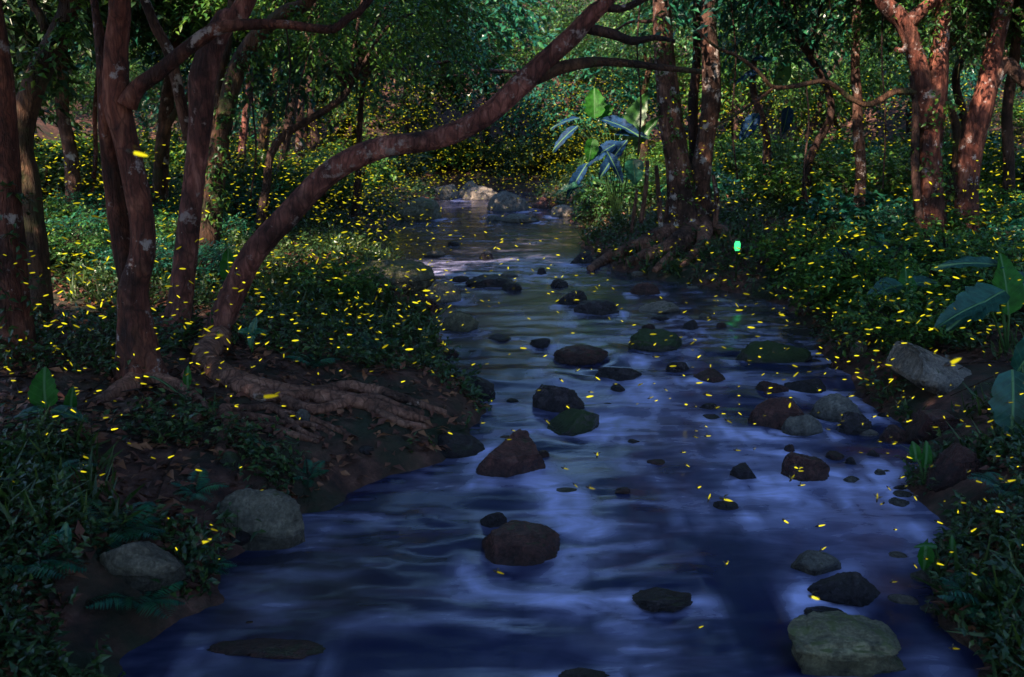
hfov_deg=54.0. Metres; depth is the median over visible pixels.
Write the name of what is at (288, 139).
tree
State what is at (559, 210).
rock
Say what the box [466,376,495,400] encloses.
rock
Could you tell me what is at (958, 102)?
tree
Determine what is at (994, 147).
shrub
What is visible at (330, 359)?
fern
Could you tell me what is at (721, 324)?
rock
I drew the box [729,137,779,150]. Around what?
shrub
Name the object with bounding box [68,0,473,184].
tree
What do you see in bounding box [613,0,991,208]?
tree
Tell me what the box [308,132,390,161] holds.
shrub
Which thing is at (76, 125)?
tree
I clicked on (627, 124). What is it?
taro plant
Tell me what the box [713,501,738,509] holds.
rock
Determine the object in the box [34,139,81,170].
shrub
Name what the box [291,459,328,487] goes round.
fern
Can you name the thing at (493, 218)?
rock
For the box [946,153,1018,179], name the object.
shrub
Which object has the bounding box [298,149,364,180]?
shrub
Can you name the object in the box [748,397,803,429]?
rock
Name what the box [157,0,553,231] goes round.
tree
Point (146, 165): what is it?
shrub
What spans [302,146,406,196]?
shrub
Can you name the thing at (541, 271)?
rock
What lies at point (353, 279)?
shrub
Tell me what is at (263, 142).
tree
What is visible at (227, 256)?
taro plant
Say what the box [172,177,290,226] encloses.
shrub
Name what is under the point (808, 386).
rock
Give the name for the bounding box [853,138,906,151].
shrub
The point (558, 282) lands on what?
rock
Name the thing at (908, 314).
shrub
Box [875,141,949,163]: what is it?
shrub
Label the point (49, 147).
shrub
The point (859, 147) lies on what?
tree
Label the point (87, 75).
tree
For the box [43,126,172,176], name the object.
shrub
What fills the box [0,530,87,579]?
fern
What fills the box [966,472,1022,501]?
fern
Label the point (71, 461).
fern
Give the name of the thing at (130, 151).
firefly
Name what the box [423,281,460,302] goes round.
rock
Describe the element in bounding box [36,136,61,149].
shrub
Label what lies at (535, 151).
shrub
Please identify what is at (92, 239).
shrub
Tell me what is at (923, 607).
pebble
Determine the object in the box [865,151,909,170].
shrub
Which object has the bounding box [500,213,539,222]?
rock
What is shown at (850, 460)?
rock
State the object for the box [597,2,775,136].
tree
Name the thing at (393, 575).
stream water
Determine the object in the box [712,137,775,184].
shrub
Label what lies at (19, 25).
tree
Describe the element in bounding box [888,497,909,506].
rock
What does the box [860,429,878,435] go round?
pebble
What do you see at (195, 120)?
tree
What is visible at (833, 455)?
rock
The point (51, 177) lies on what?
shrub
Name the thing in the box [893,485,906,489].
rock
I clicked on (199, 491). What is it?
fern
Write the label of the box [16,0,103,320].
tree
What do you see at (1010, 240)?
shrub
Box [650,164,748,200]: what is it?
shrub
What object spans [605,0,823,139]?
tree
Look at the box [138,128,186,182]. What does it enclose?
shrub
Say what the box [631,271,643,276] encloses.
pebble
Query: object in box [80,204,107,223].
shrub
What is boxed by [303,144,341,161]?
shrub
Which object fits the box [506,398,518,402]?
pebble
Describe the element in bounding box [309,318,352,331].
fern
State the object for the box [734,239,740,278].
lantern
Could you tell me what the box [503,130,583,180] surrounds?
shrub
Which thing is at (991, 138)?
shrub
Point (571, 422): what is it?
rock
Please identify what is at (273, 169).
shrub
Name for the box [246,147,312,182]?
shrub
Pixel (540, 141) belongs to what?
shrub
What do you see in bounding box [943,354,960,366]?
firefly
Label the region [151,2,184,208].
tree
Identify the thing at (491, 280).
rock
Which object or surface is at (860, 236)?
shrub
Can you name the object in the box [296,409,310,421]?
rock
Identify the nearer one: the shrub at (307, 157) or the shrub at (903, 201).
the shrub at (903, 201)
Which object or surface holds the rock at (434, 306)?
on the ground at (124, 630)
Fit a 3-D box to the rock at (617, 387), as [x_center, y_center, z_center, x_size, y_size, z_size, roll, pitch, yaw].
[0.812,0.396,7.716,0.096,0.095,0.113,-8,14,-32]
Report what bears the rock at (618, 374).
on the stream water
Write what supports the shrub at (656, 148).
on the ground at (124, 630)
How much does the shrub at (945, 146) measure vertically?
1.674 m
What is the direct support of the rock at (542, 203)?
on the ground at (124, 630)
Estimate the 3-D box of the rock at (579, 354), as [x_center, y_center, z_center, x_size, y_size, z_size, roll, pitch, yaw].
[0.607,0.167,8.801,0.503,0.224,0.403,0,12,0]
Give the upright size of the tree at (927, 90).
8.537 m
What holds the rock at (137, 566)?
on the ground at (124, 630)
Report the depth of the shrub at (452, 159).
33.78 m
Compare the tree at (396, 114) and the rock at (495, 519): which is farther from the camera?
the tree at (396, 114)
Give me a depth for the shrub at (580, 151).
30.20 m
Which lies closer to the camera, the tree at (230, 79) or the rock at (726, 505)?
the rock at (726, 505)
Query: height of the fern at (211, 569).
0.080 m
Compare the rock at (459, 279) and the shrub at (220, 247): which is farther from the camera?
the rock at (459, 279)
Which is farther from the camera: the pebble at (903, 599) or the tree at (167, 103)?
the tree at (167, 103)
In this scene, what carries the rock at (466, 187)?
on the ground at (124, 630)
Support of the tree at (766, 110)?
on the ground at (124, 630)
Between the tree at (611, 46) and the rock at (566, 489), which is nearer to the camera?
the rock at (566, 489)
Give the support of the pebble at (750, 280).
on the ground at (124, 630)
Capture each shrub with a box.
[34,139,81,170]
[34,146,62,192]
[35,142,62,163]
[35,152,104,208]
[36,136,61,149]
[36,162,60,201]
[40,138,87,162]
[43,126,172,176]
[43,154,103,192]
[43,185,105,213]
[43,196,86,228]
[43,196,87,217]
[45,205,110,259]
[45,216,112,268]
[48,235,62,257]
[54,201,162,238]
[61,145,151,163]
[78,149,173,184]
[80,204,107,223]
[81,165,181,203]
[83,242,172,276]
[85,236,173,260]
[107,209,223,245]
[108,230,175,250]
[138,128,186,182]
[150,192,179,222]
[151,239,236,291]
[152,128,183,149]
[153,200,177,227]
[154,212,177,243]
[156,199,236,216]
[159,237,241,271]
[169,148,275,191]
[169,150,260,177]
[169,157,303,213]
[170,141,235,168]
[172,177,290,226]
[221,211,262,243]
[223,211,258,234]
[229,134,292,157]
[229,142,287,164]
[232,158,295,185]
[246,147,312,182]
[271,158,372,207]
[280,251,403,309]
[288,147,327,173]
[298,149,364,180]
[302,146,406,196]
[303,133,362,158]
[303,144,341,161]
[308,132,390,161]
[366,150,441,188]
[400,144,462,168]
[417,130,486,180]
[448,130,518,168]
[473,138,543,175]
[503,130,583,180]
[509,135,570,169]
[516,128,562,162]
[540,130,576,143]
[544,159,593,182]
[545,126,632,166]
[558,167,655,220]
[564,136,640,170]
[573,167,663,216]
[574,141,650,176]
[580,126,658,143]
[599,134,661,157]
[625,158,726,201]
[632,138,688,173]
[642,140,727,174]
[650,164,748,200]
[688,136,762,172]
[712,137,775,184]
[714,127,773,150]
[714,135,795,171]
[724,159,818,210]
[725,139,800,184]
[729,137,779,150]
[738,138,842,188]
[739,218,861,272]
[763,141,889,200]
[767,252,875,319]
[780,128,852,156]
[781,144,944,206]
[787,182,900,226]
[788,234,946,325]
[793,135,853,153]
[819,141,887,157]
[821,276,983,359]
[826,217,930,249]
[831,212,907,245]
[835,146,893,173]
[841,226,957,278]
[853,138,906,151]
[857,259,990,331]
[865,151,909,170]
[866,129,990,169]
[866,201,914,230]
[868,213,992,252]
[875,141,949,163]
[876,192,946,221]
[884,155,985,200]
[884,222,1008,282]
[919,231,1004,276]
[932,202,1015,248]
[942,150,998,178]
[942,230,1023,280]
[943,244,1023,325]
[944,178,1023,219]
[945,128,1001,152]
[945,193,1023,234]
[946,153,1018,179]
[967,218,1023,248]
[979,235,1023,261]
[980,141,1023,193]
[987,140,1023,169]
[987,214,1023,240]
[988,201,1023,224]
[990,193,1023,214]
[991,189,1023,205]
[992,91,1023,127]
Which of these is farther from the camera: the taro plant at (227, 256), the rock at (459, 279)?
the rock at (459, 279)
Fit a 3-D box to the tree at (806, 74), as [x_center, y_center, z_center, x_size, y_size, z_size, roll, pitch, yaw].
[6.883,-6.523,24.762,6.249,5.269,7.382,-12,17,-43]
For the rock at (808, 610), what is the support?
on the stream water
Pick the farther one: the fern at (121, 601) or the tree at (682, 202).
the tree at (682, 202)
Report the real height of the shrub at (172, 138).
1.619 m
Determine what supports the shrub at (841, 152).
on the ground at (124, 630)
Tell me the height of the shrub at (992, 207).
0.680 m
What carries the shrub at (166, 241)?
on the ground at (124, 630)
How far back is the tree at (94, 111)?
14.10 m
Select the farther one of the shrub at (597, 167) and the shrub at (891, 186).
the shrub at (597, 167)
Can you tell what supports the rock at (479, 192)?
on the ground at (124, 630)
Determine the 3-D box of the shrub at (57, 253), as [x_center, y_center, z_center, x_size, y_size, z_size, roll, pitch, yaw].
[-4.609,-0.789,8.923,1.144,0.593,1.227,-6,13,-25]
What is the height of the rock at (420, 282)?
0.386 m
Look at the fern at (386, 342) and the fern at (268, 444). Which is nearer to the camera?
the fern at (268, 444)
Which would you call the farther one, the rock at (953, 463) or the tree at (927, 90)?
the tree at (927, 90)
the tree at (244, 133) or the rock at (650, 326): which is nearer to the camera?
the rock at (650, 326)
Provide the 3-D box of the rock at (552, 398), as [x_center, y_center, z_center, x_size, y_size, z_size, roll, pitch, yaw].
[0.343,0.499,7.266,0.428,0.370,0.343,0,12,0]
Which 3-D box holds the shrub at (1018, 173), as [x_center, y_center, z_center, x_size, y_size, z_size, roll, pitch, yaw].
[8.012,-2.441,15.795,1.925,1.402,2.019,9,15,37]
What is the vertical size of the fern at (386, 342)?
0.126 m
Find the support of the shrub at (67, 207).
on the ground at (124, 630)
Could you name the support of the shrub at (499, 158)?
on the ground at (124, 630)
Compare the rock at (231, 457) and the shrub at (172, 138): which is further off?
the shrub at (172, 138)
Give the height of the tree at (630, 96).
5.233 m
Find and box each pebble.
[230,531,250,545]
[358,445,373,454]
[444,349,458,355]
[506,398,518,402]
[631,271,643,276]
[706,274,717,280]
[747,278,757,283]
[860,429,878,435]
[887,594,918,604]
[888,551,907,557]
[893,490,912,496]
[910,570,933,582]
[920,603,939,613]
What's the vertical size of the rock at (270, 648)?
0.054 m
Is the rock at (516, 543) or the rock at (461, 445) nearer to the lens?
the rock at (516, 543)
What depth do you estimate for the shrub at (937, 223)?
11.14 m
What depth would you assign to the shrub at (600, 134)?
33.00 m
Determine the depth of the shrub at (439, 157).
34.61 m
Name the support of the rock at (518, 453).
on the ground at (124, 630)
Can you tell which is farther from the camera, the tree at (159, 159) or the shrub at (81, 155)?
the shrub at (81, 155)
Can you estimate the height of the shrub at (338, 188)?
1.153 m
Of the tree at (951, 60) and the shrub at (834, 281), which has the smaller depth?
the shrub at (834, 281)
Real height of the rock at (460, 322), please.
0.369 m
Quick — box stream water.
[117,185,984,676]
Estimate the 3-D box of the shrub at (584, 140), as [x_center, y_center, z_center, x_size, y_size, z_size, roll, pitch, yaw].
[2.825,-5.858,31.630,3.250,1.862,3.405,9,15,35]
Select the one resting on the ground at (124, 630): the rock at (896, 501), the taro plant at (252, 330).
the taro plant at (252, 330)
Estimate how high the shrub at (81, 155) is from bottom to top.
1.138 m
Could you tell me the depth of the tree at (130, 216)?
6.04 m
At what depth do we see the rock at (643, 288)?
12.04 m
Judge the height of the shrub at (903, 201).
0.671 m
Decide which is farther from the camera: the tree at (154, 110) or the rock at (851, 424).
the tree at (154, 110)
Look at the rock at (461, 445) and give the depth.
6.28 m
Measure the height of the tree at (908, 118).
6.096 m
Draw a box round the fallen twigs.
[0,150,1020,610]
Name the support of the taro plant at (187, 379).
on the ground at (124, 630)
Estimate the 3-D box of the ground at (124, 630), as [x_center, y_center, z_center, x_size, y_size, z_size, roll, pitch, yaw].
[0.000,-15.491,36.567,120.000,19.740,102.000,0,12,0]
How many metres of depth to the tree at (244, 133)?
21.73 m
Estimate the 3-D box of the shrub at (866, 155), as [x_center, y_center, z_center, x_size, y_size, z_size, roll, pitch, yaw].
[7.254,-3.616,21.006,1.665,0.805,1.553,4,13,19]
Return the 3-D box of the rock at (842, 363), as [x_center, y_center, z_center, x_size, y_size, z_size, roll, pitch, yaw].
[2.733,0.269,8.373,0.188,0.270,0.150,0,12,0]
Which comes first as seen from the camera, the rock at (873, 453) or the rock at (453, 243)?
the rock at (873, 453)
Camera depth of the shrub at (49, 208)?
11.72 m
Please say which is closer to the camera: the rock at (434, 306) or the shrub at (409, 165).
the rock at (434, 306)
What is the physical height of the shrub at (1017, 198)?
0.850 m
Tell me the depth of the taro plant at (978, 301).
7.09 m
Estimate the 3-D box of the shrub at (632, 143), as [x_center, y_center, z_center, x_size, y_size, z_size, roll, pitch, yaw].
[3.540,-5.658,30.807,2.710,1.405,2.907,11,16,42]
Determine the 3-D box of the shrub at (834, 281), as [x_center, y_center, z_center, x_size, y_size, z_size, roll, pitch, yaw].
[3.419,-0.462,9.698,1.501,1.042,1.431,8,14,32]
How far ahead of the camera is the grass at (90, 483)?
5.34 m
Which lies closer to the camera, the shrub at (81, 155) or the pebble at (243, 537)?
the pebble at (243, 537)
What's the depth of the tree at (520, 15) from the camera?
17.77 m
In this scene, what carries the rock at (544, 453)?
on the stream water
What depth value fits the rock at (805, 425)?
6.60 m
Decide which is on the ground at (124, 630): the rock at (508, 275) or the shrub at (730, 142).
the shrub at (730, 142)
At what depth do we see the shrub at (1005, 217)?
11.21 m
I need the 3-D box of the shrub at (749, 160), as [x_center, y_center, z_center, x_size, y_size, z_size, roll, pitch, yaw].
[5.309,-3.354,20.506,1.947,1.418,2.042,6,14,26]
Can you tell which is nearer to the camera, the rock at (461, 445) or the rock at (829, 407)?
the rock at (461, 445)
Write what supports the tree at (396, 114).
on the ground at (124, 630)
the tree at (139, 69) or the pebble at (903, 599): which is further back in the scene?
the tree at (139, 69)
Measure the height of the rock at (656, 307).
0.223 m
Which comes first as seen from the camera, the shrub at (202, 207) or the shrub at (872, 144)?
the shrub at (202, 207)
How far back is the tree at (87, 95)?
32.66 m
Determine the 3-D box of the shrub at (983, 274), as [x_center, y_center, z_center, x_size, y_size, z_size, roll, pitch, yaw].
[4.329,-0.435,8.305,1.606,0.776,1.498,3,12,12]
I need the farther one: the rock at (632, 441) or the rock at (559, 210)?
the rock at (559, 210)
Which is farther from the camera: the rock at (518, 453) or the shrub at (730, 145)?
the shrub at (730, 145)
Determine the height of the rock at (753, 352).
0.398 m
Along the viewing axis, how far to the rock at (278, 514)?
4.85 m
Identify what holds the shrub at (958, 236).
on the ground at (124, 630)
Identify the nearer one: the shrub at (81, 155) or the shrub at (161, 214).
the shrub at (161, 214)
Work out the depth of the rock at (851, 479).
5.72 m
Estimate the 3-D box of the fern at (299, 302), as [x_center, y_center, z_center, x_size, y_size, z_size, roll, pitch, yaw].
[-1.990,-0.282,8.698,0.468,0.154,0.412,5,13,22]
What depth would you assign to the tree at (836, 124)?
31.99 m
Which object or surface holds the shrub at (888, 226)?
on the ground at (124, 630)
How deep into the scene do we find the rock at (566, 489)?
5.59 m
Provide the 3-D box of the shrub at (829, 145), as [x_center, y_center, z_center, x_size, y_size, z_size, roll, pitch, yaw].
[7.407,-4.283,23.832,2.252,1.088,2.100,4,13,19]
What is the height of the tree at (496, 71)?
8.451 m
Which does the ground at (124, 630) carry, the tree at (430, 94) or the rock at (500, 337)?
the tree at (430, 94)
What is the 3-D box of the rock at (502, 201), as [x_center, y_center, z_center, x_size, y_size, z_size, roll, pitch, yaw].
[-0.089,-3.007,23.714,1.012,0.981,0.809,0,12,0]
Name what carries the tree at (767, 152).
on the ground at (124, 630)
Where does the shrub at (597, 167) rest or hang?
on the ground at (124, 630)
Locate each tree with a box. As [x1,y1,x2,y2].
[0,0,52,362]
[2,0,171,141]
[3,0,270,211]
[4,0,386,208]
[11,41,157,107]
[12,0,168,65]
[12,26,97,164]
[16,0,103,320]
[18,32,240,138]
[52,15,80,205]
[61,0,372,455]
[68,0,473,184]
[94,31,271,96]
[134,35,351,151]
[140,0,256,334]
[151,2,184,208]
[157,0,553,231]
[191,0,701,428]
[198,0,331,266]
[233,38,492,152]
[237,64,250,160]
[257,44,282,164]
[270,0,565,219]
[277,71,301,166]
[280,0,510,176]
[294,51,306,176]
[305,52,321,157]
[330,31,438,150]
[350,38,518,144]
[401,1,572,165]
[455,12,698,163]
[472,0,753,114]
[510,0,802,172]
[587,0,738,271]
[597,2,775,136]
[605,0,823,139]
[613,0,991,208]
[630,0,951,149]
[672,0,874,184]
[687,30,888,146]
[696,0,963,237]
[696,0,1023,222]
[740,3,949,141]
[790,0,1023,223]
[794,1,1023,131]
[798,0,1023,199]
[816,1,1023,111]
[820,6,1022,138]
[825,11,1023,131]
[952,0,1023,238]
[967,2,1023,62]
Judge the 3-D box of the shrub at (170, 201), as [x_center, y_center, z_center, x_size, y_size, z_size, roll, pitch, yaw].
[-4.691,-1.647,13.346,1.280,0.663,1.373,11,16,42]
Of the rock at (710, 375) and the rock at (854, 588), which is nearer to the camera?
the rock at (854, 588)
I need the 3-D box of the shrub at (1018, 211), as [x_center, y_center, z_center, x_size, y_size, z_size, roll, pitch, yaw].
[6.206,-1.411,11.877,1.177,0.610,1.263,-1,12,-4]
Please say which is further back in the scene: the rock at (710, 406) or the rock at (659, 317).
the rock at (659, 317)
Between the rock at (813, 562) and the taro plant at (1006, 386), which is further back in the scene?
the taro plant at (1006, 386)
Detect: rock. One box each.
[99,541,185,595]
[206,638,325,658]
[216,488,304,550]
[220,451,240,469]
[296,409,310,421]
[345,259,436,295]
[389,196,440,220]
[416,297,440,311]
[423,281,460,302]
[424,251,444,256]
[434,184,457,199]
[437,431,484,457]
[441,312,477,331]
[448,241,459,245]
[451,275,468,282]
[458,180,477,196]
[463,185,496,199]
[465,274,512,287]
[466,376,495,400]
[476,429,545,477]
[479,252,493,259]
[480,512,506,527]
[482,520,560,565]
[486,215,500,220]
[487,191,528,211]
[488,333,510,341]
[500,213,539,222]
[500,272,517,277]
[502,281,521,290]
[530,338,549,347]
[532,195,552,208]
[532,384,584,412]
[537,267,545,274]
[539,450,549,457]
[547,408,598,435]
[550,278,567,286]
[551,204,573,216]
[553,344,607,364]
[556,487,576,492]
[557,290,586,303]
[558,667,610,676]
[570,252,593,263]
[574,299,619,314]
[595,367,641,380]
[610,383,624,391]
[615,487,629,493]
[627,439,639,443]
[628,328,681,351]
[630,282,660,294]
[632,587,692,611]
[638,301,678,313]
[642,323,654,328]
[647,459,664,464]
[651,314,668,320]
[665,362,688,371]
[683,320,697,329]
[693,368,725,382]
[698,313,711,320]
[700,403,717,409]
[702,414,719,418]
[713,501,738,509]
[716,322,726,327]
[730,462,755,479]
[736,340,812,362]
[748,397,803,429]
[756,381,788,393]
[780,451,829,481]
[781,414,822,435]
[784,378,825,393]
[784,444,794,451]
[787,611,905,676]
[790,550,841,575]
[803,606,842,614]
[807,571,880,606]
[810,393,861,422]
[825,450,843,460]
[829,355,849,369]
[839,411,871,434]
[843,476,858,482]
[845,457,856,464]
[850,340,866,355]
[853,389,870,398]
[867,450,879,456]
[874,468,885,474]
[877,413,889,416]
[879,424,905,443]
[886,341,971,394]
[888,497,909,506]
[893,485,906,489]
[905,409,959,444]
[926,442,980,491]
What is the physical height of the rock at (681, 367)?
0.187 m
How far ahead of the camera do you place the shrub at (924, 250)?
9.82 m
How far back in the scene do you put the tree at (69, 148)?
13.46 m
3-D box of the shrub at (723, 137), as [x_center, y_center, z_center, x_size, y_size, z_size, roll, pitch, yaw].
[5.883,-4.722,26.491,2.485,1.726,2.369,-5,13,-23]
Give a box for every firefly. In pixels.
[126,145,147,156]
[196,532,210,545]
[255,390,278,398]
[719,494,731,500]
[808,591,819,599]
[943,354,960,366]
[991,507,1003,512]
[999,475,1014,482]
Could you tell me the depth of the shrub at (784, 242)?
11.88 m
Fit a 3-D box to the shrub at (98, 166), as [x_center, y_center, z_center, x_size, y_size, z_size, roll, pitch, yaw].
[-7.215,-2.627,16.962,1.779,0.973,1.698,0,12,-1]
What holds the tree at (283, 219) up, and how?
on the ground at (124, 630)
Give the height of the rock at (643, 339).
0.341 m
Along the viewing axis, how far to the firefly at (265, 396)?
2.07 m
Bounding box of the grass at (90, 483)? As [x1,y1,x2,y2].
[0,169,1023,676]
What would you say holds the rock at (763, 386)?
on the stream water
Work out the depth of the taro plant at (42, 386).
5.36 m
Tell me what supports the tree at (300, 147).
on the ground at (124, 630)
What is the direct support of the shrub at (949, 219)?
on the ground at (124, 630)
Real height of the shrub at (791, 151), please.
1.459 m
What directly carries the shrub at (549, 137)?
on the ground at (124, 630)
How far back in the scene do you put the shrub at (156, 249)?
9.94 m
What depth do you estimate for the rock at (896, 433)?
6.41 m
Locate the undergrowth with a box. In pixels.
[0,96,1023,676]
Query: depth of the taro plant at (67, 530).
4.11 m
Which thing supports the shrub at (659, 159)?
on the ground at (124, 630)
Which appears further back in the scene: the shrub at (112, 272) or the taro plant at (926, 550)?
the shrub at (112, 272)
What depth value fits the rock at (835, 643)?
3.74 m
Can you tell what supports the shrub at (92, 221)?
on the ground at (124, 630)
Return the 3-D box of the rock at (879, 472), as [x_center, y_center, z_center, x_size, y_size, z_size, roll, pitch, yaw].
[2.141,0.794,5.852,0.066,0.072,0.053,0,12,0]
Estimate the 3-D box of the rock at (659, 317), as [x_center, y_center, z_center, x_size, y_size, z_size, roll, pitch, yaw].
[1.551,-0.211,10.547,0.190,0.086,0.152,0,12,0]
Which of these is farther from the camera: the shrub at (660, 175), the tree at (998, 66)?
the shrub at (660, 175)
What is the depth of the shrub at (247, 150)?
24.03 m
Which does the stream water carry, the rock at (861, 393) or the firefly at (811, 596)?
the rock at (861, 393)
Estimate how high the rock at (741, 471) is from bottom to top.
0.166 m
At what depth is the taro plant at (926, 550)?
4.38 m
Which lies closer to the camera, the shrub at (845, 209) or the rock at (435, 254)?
the shrub at (845, 209)
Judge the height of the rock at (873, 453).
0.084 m
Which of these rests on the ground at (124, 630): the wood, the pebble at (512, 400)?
the wood
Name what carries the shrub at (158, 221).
on the ground at (124, 630)
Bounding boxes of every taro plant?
[7,367,87,425]
[58,522,71,554]
[121,365,191,396]
[219,248,234,279]
[237,317,267,351]
[550,87,657,224]
[735,47,828,183]
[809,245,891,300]
[866,262,939,314]
[909,441,932,484]
[914,535,956,582]
[933,251,1023,352]
[988,337,1023,441]
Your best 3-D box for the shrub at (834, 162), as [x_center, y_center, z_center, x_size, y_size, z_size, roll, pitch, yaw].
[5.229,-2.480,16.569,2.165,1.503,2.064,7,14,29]
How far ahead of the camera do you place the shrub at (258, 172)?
16.55 m
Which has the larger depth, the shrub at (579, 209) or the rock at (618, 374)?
the shrub at (579, 209)
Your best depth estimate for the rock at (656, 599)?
4.26 m
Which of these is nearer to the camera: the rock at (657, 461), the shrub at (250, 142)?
the rock at (657, 461)
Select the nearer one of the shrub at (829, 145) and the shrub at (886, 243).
the shrub at (886, 243)
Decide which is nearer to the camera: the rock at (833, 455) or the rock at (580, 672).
the rock at (580, 672)
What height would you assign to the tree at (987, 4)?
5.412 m
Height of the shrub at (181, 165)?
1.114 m
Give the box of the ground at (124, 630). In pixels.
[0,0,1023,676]
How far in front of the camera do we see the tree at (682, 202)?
14.30 m
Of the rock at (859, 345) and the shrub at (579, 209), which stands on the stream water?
the rock at (859, 345)
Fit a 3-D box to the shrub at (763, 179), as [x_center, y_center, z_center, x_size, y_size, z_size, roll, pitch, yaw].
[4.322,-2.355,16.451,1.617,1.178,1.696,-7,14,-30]
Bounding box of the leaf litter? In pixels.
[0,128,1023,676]
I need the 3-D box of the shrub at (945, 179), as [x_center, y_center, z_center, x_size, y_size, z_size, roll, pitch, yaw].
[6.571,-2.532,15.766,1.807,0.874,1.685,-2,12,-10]
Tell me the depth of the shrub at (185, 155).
22.12 m
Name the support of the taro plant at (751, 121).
on the ground at (124, 630)
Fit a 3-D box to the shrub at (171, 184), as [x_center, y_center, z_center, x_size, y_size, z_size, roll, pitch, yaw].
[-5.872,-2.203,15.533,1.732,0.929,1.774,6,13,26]
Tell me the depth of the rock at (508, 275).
13.36 m
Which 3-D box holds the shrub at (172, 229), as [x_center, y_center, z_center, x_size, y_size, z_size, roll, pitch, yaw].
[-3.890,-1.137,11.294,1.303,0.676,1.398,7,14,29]
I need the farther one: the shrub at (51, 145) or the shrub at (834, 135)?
the shrub at (834, 135)
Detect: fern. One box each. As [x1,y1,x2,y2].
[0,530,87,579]
[2,450,97,483]
[68,497,165,554]
[86,581,185,618]
[171,468,228,502]
[192,541,236,574]
[245,438,271,453]
[260,300,309,313]
[284,354,339,367]
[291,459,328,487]
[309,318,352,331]
[357,335,399,354]
[938,572,1023,629]
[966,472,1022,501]
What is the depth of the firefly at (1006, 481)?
3.40 m
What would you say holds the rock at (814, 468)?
in the stream water
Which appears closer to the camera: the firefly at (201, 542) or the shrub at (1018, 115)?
the firefly at (201, 542)
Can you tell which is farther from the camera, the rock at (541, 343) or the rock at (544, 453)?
the rock at (541, 343)
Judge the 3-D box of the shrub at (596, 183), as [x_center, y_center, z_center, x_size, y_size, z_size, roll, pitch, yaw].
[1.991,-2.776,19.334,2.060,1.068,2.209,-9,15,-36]
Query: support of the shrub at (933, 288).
on the ground at (124, 630)
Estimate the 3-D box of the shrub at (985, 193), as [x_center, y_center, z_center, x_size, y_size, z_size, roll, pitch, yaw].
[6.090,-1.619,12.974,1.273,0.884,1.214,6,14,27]
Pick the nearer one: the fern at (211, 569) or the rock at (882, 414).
the fern at (211, 569)
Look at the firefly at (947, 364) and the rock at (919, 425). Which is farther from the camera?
the rock at (919, 425)
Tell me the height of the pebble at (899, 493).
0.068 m
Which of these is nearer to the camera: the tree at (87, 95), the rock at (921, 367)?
the rock at (921, 367)
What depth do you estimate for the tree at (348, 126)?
35.29 m
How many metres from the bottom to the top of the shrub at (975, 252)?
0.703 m
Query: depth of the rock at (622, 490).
5.55 m
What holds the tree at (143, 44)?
on the ground at (124, 630)
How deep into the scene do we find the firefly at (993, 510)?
4.30 m
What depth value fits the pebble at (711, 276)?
12.52 m
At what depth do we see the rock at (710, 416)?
6.98 m
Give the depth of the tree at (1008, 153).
12.69 m
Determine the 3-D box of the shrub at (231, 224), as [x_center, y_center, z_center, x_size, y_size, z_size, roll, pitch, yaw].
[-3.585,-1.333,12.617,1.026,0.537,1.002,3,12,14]
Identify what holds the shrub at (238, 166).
on the ground at (124, 630)
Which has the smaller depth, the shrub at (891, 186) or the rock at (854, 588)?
the rock at (854, 588)
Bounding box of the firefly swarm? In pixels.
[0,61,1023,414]
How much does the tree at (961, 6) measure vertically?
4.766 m
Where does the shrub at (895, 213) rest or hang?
on the ground at (124, 630)
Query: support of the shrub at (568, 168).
on the ground at (124, 630)
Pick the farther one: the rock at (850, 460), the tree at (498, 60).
the tree at (498, 60)
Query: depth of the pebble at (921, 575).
4.51 m
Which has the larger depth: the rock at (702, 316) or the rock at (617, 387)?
the rock at (702, 316)
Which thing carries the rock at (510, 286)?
in the stream water
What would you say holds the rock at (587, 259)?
on the ground at (124, 630)
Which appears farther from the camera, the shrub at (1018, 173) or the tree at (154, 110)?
the tree at (154, 110)
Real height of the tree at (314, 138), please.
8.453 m
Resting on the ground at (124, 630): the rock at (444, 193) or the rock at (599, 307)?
the rock at (444, 193)
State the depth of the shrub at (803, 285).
10.20 m
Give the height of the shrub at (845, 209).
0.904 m
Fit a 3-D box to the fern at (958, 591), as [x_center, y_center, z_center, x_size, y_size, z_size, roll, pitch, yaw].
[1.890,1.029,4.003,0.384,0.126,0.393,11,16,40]
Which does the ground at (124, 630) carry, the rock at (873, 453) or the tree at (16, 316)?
the tree at (16, 316)
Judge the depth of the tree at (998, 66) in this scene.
11.35 m
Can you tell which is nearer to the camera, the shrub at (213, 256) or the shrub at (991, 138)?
the shrub at (213, 256)
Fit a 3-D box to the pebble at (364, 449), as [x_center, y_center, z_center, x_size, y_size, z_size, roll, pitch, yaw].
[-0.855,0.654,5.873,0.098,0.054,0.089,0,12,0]
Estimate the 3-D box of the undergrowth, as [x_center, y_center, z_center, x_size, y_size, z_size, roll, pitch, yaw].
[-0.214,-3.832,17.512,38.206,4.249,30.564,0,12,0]
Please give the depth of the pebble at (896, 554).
4.75 m
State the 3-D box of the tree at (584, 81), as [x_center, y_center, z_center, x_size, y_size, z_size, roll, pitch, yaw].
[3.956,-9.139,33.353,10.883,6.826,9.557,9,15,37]
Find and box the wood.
[15,0,965,174]
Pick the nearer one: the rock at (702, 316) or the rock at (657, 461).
the rock at (657, 461)
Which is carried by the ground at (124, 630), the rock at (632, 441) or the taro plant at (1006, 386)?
the taro plant at (1006, 386)
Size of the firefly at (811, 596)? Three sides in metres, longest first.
0.036 x 0.029 x 0.013 m
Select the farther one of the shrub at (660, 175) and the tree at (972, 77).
the tree at (972, 77)

